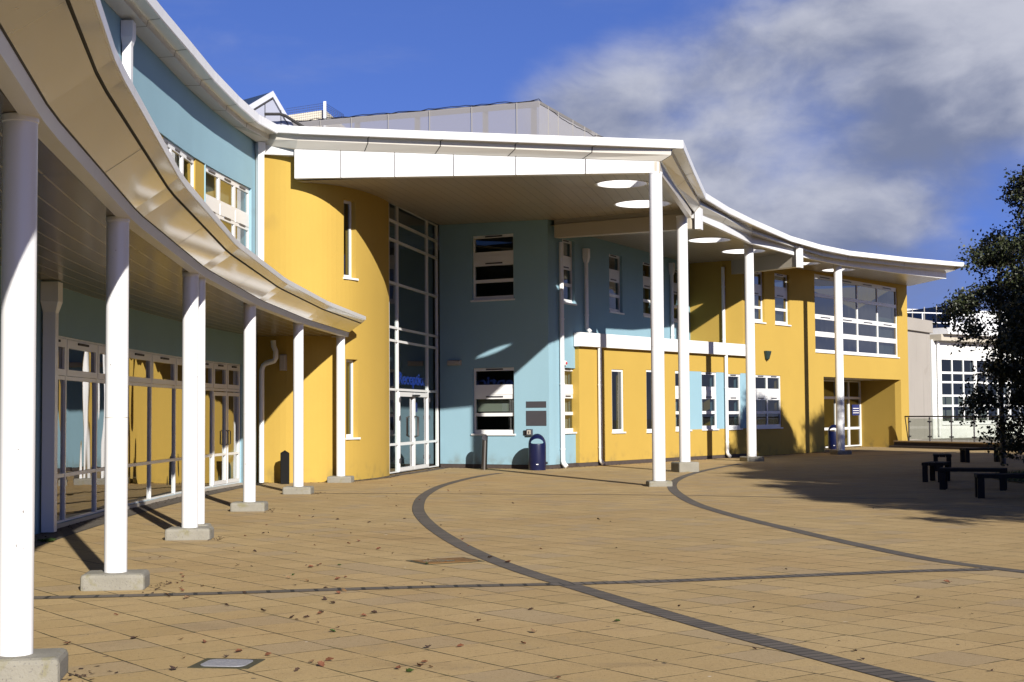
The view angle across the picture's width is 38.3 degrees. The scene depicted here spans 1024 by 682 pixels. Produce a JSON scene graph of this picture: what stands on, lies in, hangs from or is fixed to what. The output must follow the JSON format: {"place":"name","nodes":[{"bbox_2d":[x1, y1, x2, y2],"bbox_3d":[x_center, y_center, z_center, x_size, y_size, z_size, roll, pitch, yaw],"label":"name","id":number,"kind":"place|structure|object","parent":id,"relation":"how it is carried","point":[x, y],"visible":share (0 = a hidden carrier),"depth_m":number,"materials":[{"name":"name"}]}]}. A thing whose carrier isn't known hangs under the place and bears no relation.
{"place":"outdoors","nodes":[
{"label":"outdoors","id":0,"kind":"place"},
{"bbox_2d":[33,446,1023,681],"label":"paving","id":1,"kind":"structure","parent":0,"point":[934,632],"depth_m":14.14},
{"bbox_2d":[0,0,265,534],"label":"classroom wing","id":2,"kind":"structure","parent":1,"relation":"on","point":[219,160],"depth_m":27.24,"materials":[{"name":"paint"}]},
{"bbox_2d":[163,137,193,187],"bbox_3d":[-6.720,-2.873,29.412,0.128,2.030,2.751,0,-3,1],"label":"window","id":3,"kind":"structure","parent":2,"relation":"in","point":[184,161],"depth_m":29.96,"materials":[{"name":"white glass"}]},
{"bbox_2d":[213,392,228,484],"bbox_3d":[-6.436,2.141,32.466,0.133,2.030,0.969,-1,-3,6],"label":"door","id":4,"kind":"structure","parent":2,"relation":"in","point":[224,394],"depth_m":32.82,"materials":[{"name":"metal"}]},
{"bbox_2d":[206,166,248,248],"bbox_3d":[-6.450,-2.688,33.200,0.408,2.030,3.471,0,-3,1],"label":"window","id":5,"kind":"structure","parent":2,"relation":"in","point":[227,198],"depth_m":33.49,"materials":[{"name":"clear glass"}]},
{"bbox_2d":[227,392,239,482],"bbox_3d":[-6.329,2.190,33.466,0.133,2.030,0.923,-1,-3,7],"label":"door","id":6,"kind":"structure","parent":2,"relation":"in","point":[237,479],"depth_m":33.81,"materials":[{"name":"metal"}]},
{"bbox_2d":[34,482,268,547],"bbox_3d":[-5.668,2.615,19.855,1.586,0.001,30.873,0,-3,-3],"label":"paving edge","id":7,"kind":"object","parent":1,"relation":"on","point":[70,530],"visible":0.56,"depth_m":22.38,"materials":[{"name":"stone"}]},
{"bbox_2d":[37,538,55,541],"bbox_3d":[-5.948,2.541,18.799,0.232,0.049,0.198,0,-3,0],"label":"weed","id":8,"kind":"object","parent":7,"relation":"on","point":[48,540],"visible":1,"depth_m":18.76,"materials":[{"name":"green plant"}]},
{"bbox_2d":[0,0,365,681],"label":"covered walkway","id":9,"kind":"structure","parent":1,"relation":"on","point":[101,198],"depth_m":13.51,"materials":[{"name":"paint"}]},
{"bbox_2d":[187,658,264,668],"bbox_3d":[-1.841,2.085,9.506,0.400,0.018,0.360,-1,-3,8],"label":"manhole cover","id":10,"kind":"object","parent":1,"relation":"on","point":[224,663],"visible":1,"depth_m":9.47,"materials":[{"name":"grey metal"}]},
{"bbox_2d":[280,450,288,483],"bbox_3d":[-5.300,2.940,34.356,0.200,0.785,0.200,0,-3,-12],"label":"bollard","id":11,"kind":"object","parent":1,"relation":"on","point":[284,466],"visible":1,"depth_m":34.26,"materials":[{"name":"black metal"}]},
{"bbox_2d":[34,583,550,598],"bbox_3d":[-2.111,2.272,13.383,5.379,0.001,0.274,0,-3,-10],"label":"paving band","id":12,"kind":"object","parent":1,"relation":"on","point":[286,590],"visible":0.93,"depth_m":13.40,"materials":[{"name":"brick"}]},
{"bbox_2d":[257,149,389,482],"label":"rounded block","id":13,"kind":"structure","parent":1,"relation":"on","point":[329,243],"depth_m":35.38,"materials":[{"name":"yellow paint"}]},
{"bbox_2d":[279,354,286,370],"bbox_3d":[-5.448,0.512,35.008,0.168,0.385,0.108,-1,-3,10],"label":"wall light","id":14,"kind":"object","parent":13,"relation":"attached to","point":[282,362],"visible":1,"depth_m":34.96,"materials":[{"name":"plastic"}]},
{"bbox_2d":[343,200,358,280],"bbox_3d":[-4.109,-2.473,36.169,0.417,1.960,0.592,-2,-3,29],"label":"window","id":15,"kind":"structure","parent":13,"relation":"in","point":[347,204],"depth_m":36.27,"materials":[{"name":"white glass"}]},
{"bbox_2d":[345,359,360,439],"bbox_3d":[-4.042,1.430,36.045,0.410,1.955,0.593,-2,-3,27],"label":"window","id":16,"kind":"structure","parent":13,"relation":"in","point":[349,363],"depth_m":36.15,"materials":[{"name":"white glass"}]},
{"bbox_2d":[354,467,443,480],"bbox_3d":[-2.854,3.574,39.673,0.575,0.001,8.914,-1,-3,13],"label":"paving edge","id":17,"kind":"object","parent":1,"relation":"on","point":[401,474],"visible":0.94,"depth_m":39.14,"materials":[{"name":"brick"}]},
{"bbox_2d":[406,557,484,564],"bbox_3d":[-0.729,2.399,16.043,0.700,0.020,0.540,1,-3,-28],"label":"manhole cover","id":18,"kind":"object","parent":1,"relation":"on","point":[447,560],"visible":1,"depth_m":16.01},
{"bbox_2d":[34,446,872,679],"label":"leaf litter","id":19,"kind":"object","parent":1,"relation":"on","point":[318,493],"visible":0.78,"depth_m":30.04,"materials":[{"name":"brown plant"}]},
{"bbox_2d":[481,435,487,469],"bbox_3d":[-0.791,3.190,42.291,0.202,1.007,0.170,0,-3,0],"label":"bollard","id":20,"kind":"object","parent":1,"relation":"on","point":[484,452],"visible":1,"depth_m":42.22,"materials":[{"name":"metal"}]},
{"bbox_2d":[104,0,963,486],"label":"entrance roof","id":21,"kind":"structure","parent":1,"relation":"on","point":[654,200],"depth_m":35.30,"materials":[{"name":"white paint"}]},
{"bbox_2d":[244,91,303,125],"bbox_3d":[-8.796,-6.309,45.012,2.539,2.119,7.086,2,-4,-44],"label":"rooflight","id":22,"kind":"object","parent":21,"relation":"on","point":[268,106],"visible":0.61,"depth_m":43.38,"materials":[{"name":"white glass"}]},
{"bbox_2d":[287,101,343,120],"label":"plant room","id":23,"kind":"object","parent":21,"relation":"on","point":[321,114],"visible":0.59,"depth_m":70.62,"materials":[{"name":"white paint"}]},
{"bbox_2d":[291,99,602,248],"bbox_3d":[-3.858,-5.957,56.467,13.561,5.517,7.670,-2,-3,22],"label":"roof screen","id":24,"kind":"object","parent":21,"relation":"on","point":[535,117],"visible":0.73,"depth_m":52.56,"materials":[{"name":"grey"}]},
{"bbox_2d":[528,434,547,469],"bbox_3d":[0.713,3.137,41.661,0.498,1.030,0.498,2,-4,-40],"label":"litter bin","id":25,"kind":"object","parent":1,"relation":"on","point":[536,456],"visible":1,"depth_m":41.46,"materials":[{"name":"blue plastic"}]},
{"bbox_2d":[389,203,689,473],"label":"entrance block","id":26,"kind":"structure","parent":1,"relation":"on","point":[503,311],"depth_m":43.74,"materials":[{"name":"blue paint"}]},
{"bbox_2d":[399,392,417,470],"bbox_3d":[-2.862,2.488,40.589,0.172,2.150,1.621,-1,-3,11],"label":"door","id":27,"kind":"structure","parent":26,"relation":"in","point":[404,394],"depth_m":41.12,"materials":[{"name":"metal"}]},
{"bbox_2d":[399,372,424,388],"bbox_3d":[-2.808,1.132,41.684,0.016,0.442,3.042,-1,-3,11],"label":"reception sign","id":28,"kind":"object","parent":26,"relation":"attached to","point":[404,378],"visible":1,"depth_m":41.62,"materials":[{"name":"blue plastic"}]},
{"bbox_2d":[415,393,430,468],"bbox_3d":[-2.546,2.565,42.197,0.172,2.150,1.621,-1,-3,11],"label":"door","id":29,"kind":"structure","parent":26,"relation":"in","point":[426,395],"depth_m":42.85,"materials":[{"name":"metal"}]},
{"bbox_2d":[447,360,461,365],"bbox_3d":[-1.729,0.650,43.913,0.456,0.151,0.108,-2,-3,29],"label":"wall light","id":30,"kind":"object","parent":26,"relation":"attached to","point":[454,362],"visible":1,"depth_m":43.85,"materials":[{"name":"plastic"}]},
{"bbox_2d":[470,233,514,301],"bbox_3d":[-0.556,-2.158,43.495,1.372,1.972,0.898,0,-3,0],"label":"window","id":31,"kind":"structure","parent":26,"relation":"in","point":[492,254],"depth_m":43.56,"materials":[{"name":"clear glass"}]},
{"bbox_2d":[471,367,515,434],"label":"window","id":32,"kind":"structure","parent":26,"relation":"in","point":[493,387],"depth_m":43.38,"materials":[{"name":"clear glass"}]},
{"bbox_2d":[526,429,532,435],"bbox_3d":[0.502,2.643,42.578,0.183,0.188,0.100,-2,-3,29],"label":"intercom","id":33,"kind":"object","parent":26,"relation":"attached to","point":[529,432],"visible":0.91,"depth_m":42.54,"materials":[{"name":"plastic"}]},
{"bbox_2d":[526,401,545,407],"bbox_3d":[0.697,1.835,42.557,0.658,0.181,0.010,-2,-3,29],"label":"sign plate","id":34,"kind":"object","parent":26,"relation":"attached to","point":[535,404],"visible":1,"depth_m":42.55,"materials":[{"name":"grey metal"}]},
{"bbox_2d":[526,411,546,425],"bbox_3d":[0.700,2.232,42.538,0.665,0.432,0.010,-2,-3,29],"label":"sign plate","id":35,"kind":"object","parent":26,"relation":"attached to","point":[535,418],"visible":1,"depth_m":42.53,"materials":[{"name":"grey metal"}]},
{"bbox_2d":[562,239,576,305],"bbox_3d":[1.652,-2.057,43.963,0.612,1.947,0.982,0,-3,0],"label":"window","id":36,"kind":"structure","parent":26,"relation":"in","point":[567,245],"depth_m":44.16,"materials":[{"name":"white glass"}]},
{"bbox_2d":[564,368,576,433],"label":"window","id":37,"kind":"structure","parent":26,"relation":"in","point":[568,371],"depth_m":43.94,"materials":[{"name":"white glass"}]},
{"bbox_2d":[609,254,624,314],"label":"window","id":38,"kind":"structure","parent":26,"relation":"in","point":[614,263],"depth_m":47.63,"materials":[{"name":"white glass"}]},
{"bbox_2d":[643,262,650,317],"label":"window","id":39,"kind":"structure","parent":26,"relation":"in","point":[646,266],"depth_m":50.36,"materials":[{"name":"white glass"}]},
{"bbox_2d":[673,270,677,322],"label":"window","id":40,"kind":"structure","parent":26,"relation":"in","point":[675,274],"depth_m":53.11,"materials":[{"name":"white glass"}]},
{"bbox_2d":[312,493,915,498],"bbox_3d":[1.686,3.002,28.675,11.975,0.001,0.625,-1,-3,16],"label":"drain slot","id":41,"kind":"object","parent":1,"relation":"on","point":[589,494],"visible":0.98,"depth_m":28.89,"materials":[{"name":"metal"}]},
{"bbox_2d":[572,332,746,466],"bbox_3d":[4.557,1.974,48.897,2.477,4.026,11.146,-2,-3,33],"label":"extension","id":42,"kind":"object","parent":1,"relation":"on","point":[611,406],"visible":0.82,"depth_m":47.10,"materials":[{"name":"yellow paint"}]},
{"bbox_2d":[612,369,625,433],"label":"window","id":43,"kind":"structure","parent":42,"relation":"in","point":[617,375],"depth_m":45.93,"materials":[{"name":"white glass"}]},
{"bbox_2d":[646,370,651,432],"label":"window","id":44,"kind":"structure","parent":42,"relation":"in","point":[648,372],"depth_m":47.49,"materials":[{"name":"white glass"}]},
{"bbox_2d":[675,371,691,431],"bbox_3d":[5.694,2.007,49.174,0.688,2.017,0.937,-1,-3,3],"label":"window","id":45,"kind":"structure","parent":42,"relation":"in","point":[676,372],"depth_m":48.95,"materials":[{"name":"white glass"}]},
{"bbox_2d":[702,372,718,430],"bbox_3d":[6.793,2.073,50.695,0.745,2.003,1.015,-1,-3,3],"label":"window","id":46,"kind":"structure","parent":42,"relation":"in","point":[708,378],"depth_m":50.75,"materials":[{"name":"white glass"}]},
{"bbox_2d":[728,374,742,429],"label":"window","id":47,"kind":"structure","parent":42,"relation":"in","point":[733,379],"depth_m":52.26,"materials":[{"name":"white glass"}]},
{"bbox_2d":[412,473,934,681],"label":"paving band","id":48,"kind":"object","parent":1,"relation":"on","point":[426,521],"visible":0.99,"depth_m":11.83,"materials":[{"name":"stone"}]},
{"bbox_2d":[549,568,990,585],"bbox_3d":[2.585,2.285,14.305,4.584,0.001,0.294,0,-3,-14],"label":"paving band","id":49,"kind":"object","parent":1,"relation":"on","point":[758,577],"visible":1,"depth_m":14.27,"materials":[{"name":"stone"}]},
{"bbox_2d":[689,261,908,455],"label":"classroom wing","id":50,"kind":"structure","parent":1,"relation":"on","point":[795,372],"depth_m":57.59,"materials":[{"name":"yellow paint"}]},
{"bbox_2d":[754,272,766,323],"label":"window","id":51,"kind":"structure","parent":50,"relation":"in","point":[758,275],"depth_m":54.22,"materials":[{"name":"glass"}]},
{"bbox_2d":[764,351,770,360],"bbox_3d":[9.436,0.543,54.321,0.133,0.361,0.402,-2,-3,36],"label":"alarm box","id":52,"kind":"object","parent":50,"relation":"attached to","point":[767,354],"visible":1,"depth_m":54.22,"materials":[{"name":"green plastic"}]},
{"bbox_2d":[755,375,782,428],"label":"window","id":53,"kind":"structure","parent":50,"relation":"in","point":[768,409],"depth_m":54.45,"materials":[{"name":"white glass"}]},
{"bbox_2d":[774,273,791,325],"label":"window","id":54,"kind":"structure","parent":50,"relation":"in","point":[780,279],"depth_m":55.80,"materials":[{"name":"glass"}]},
{"bbox_2d":[814,274,899,357],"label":"window","id":55,"kind":"structure","parent":50,"relation":"in","point":[869,310],"depth_m":61.71,"materials":[{"name":"glass"}]},
{"bbox_2d":[828,425,836,449],"bbox_3d":[13.612,4.055,62.240,0.498,1.050,0.498,1,-3,-31],"label":"litter bin","id":56,"kind":"object","parent":1,"relation":"on","point":[832,440],"visible":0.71,"depth_m":62.03,"materials":[{"name":"blue plastic"}]},
{"bbox_2d":[667,463,1023,572],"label":"paving band","id":57,"kind":"object","parent":1,"relation":"on","point":[674,490],"visible":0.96,"depth_m":19.47,"materials":[{"name":"stone"}]},
{"bbox_2d":[836,451,959,456],"bbox_3d":[14.259,4.196,54.608,10.361,0.001,1.127,2,-4,-39],"label":"drain slot","id":58,"kind":"object","parent":1,"relation":"on","point":[897,454],"visible":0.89,"depth_m":54.14,"materials":[{"name":"metal"}]},
{"bbox_2d":[907,317,932,439],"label":"grey annex","id":59,"kind":"object","parent":1,"relation":"on","point":[919,371],"visible":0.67,"depth_m":68.31,"materials":[{"name":"grey paint"}]},
{"bbox_2d":[921,461,950,481],"bbox_3d":[9.617,2.963,33.368,0.464,0.440,0.900,-2,-3,28],"label":"bench","id":60,"kind":"object","parent":1,"relation":"on","point":[932,464],"visible":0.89,"depth_m":33.08,"materials":[{"name":"brown wood"}]},
{"bbox_2d":[933,453,951,470],"bbox_3d":[11.557,3.255,39.555,0.464,0.440,1.100,-1,-3,15],"label":"bench","id":61,"kind":"object","parent":1,"relation":"on","point":[937,455],"visible":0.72,"depth_m":39.07,"materials":[{"name":"brown wood"}]},
{"bbox_2d":[889,441,1022,450],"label":"terrace wall","id":62,"kind":"structure","parent":1,"relation":"on","point":[929,444],"depth_m":62.09,"materials":[{"name":"concrete"}]},
{"bbox_2d":[904,416,1021,441],"bbox_3d":[18.886,3.718,60.565,0.122,1.292,8.436,1,-3,-23],"label":"balustrade","id":63,"kind":"object","parent":62,"relation":"on","point":[930,436],"visible":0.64,"depth_m":62.11,"materials":[{"name":"metal"}]},
{"bbox_2d":[938,467,1006,490],"bbox_3d":[9.332,2.789,29.805,1.300,0.440,0.464,-2,-3,22],"label":"bench","id":64,"kind":"object","parent":1,"relation":"on","point":[943,481],"visible":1,"depth_m":29.68,"materials":[{"name":"brown wood"}]},
{"bbox_2d":[930,327,1023,438],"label":"white building","id":65,"kind":"structure","parent":1,"relation":"on","point":[949,372],"depth_m":71.46,"materials":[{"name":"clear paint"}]},
{"bbox_2d":[907,312,984,327],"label":"roof railing","id":66,"kind":"object","parent":65,"relation":"on","point":[940,313],"visible":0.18,"depth_m":74.72,"materials":[{"name":"white metal"}]},
{"bbox_2d":[907,305,985,329],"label":"rooflight","id":67,"kind":"object","parent":65,"relation":"on","point":[926,316],"visible":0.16,"depth_m":81.71,"materials":[{"name":"white paint"}]},
{"bbox_2d":[941,357,977,424],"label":"window","id":68,"kind":"structure","parent":65,"relation":"in","point":[954,370],"depth_m":71.61,"materials":[{"name":"white glass"}]},
{"bbox_2d":[977,359,1008,424],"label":"window","id":69,"kind":"structure","parent":65,"relation":"in","point":[989,421],"depth_m":73.50,"materials":[{"name":"white glass"}]},
{"bbox_2d":[1011,371,1023,423],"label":"window","id":70,"kind":"structure","parent":65,"relation":"in","point":[1019,371],"depth_m":75.23,"materials":[{"name":"white glass"}]},
{"bbox_2d":[930,164,1023,465],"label":"birch tree","id":71,"kind":"object","parent":1,"relation":"on","point":[1009,340],"visible":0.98,"depth_m":37.89,"materials":[{"name":"green plant"}]},
{"bbox_2d":[959,448,999,462],"bbox_3d":[14.558,3.534,45.625,1.250,0.440,0.464,0,-3,-8],"label":"bench","id":72,"kind":"object","parent":1,"relation":"on","point":[965,455],"visible":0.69,"depth_m":45.43,"materials":[{"name":"brown wood"}]},
{"bbox_2d":[982,252,1008,463],"bbox_3d":[14.608,0.490,44.011,1.080,6.360,1.080,0,-3,0],"label":"lamp post","id":73,"kind":"object","parent":1,"relation":"on","point":[1003,459],"visible":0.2,"depth_m":43.85,"materials":[{"name":"grey metal"}]},
{"bbox_2d":[974,473,1023,497],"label":"bench","id":74,"kind":"object","parent":1,"relation":"on","point":[979,485],"visible":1,"depth_m":26.80,"materials":[{"name":"brown wood"}]},
{"bbox_2d":[157,0,1023,310],"label":"sky","id":75,"kind":"structure","parent":0,"point":[884,127],"materials":[{"name":"blue"}]},
{"bbox_2d":[907,309,997,329],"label":"roof block","id":76,"kind":"structure","parent":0,"point":[984,319],"depth_m":96.26,"materials":[{"name":"white paint"}]},
{"bbox_2d":[910,436,1015,442],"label":"terrace","id":77,"kind":"structure","parent":0,"point":[970,439],"depth_m":66.35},
{"bbox_2d":[992,469,1023,481],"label":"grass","id":78,"kind":"structure","parent":0,"point":[1016,479],"depth_m":33.68,"materials":[{"name":"green plant"}]},
{"bbox_2d":[1010,294,1023,364],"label":"birch tree","id":79,"kind":"object","parent":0,"point":[1020,310],"visible":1,"depth_m":30.50,"materials":[{"name":"green plant"}]}
]}

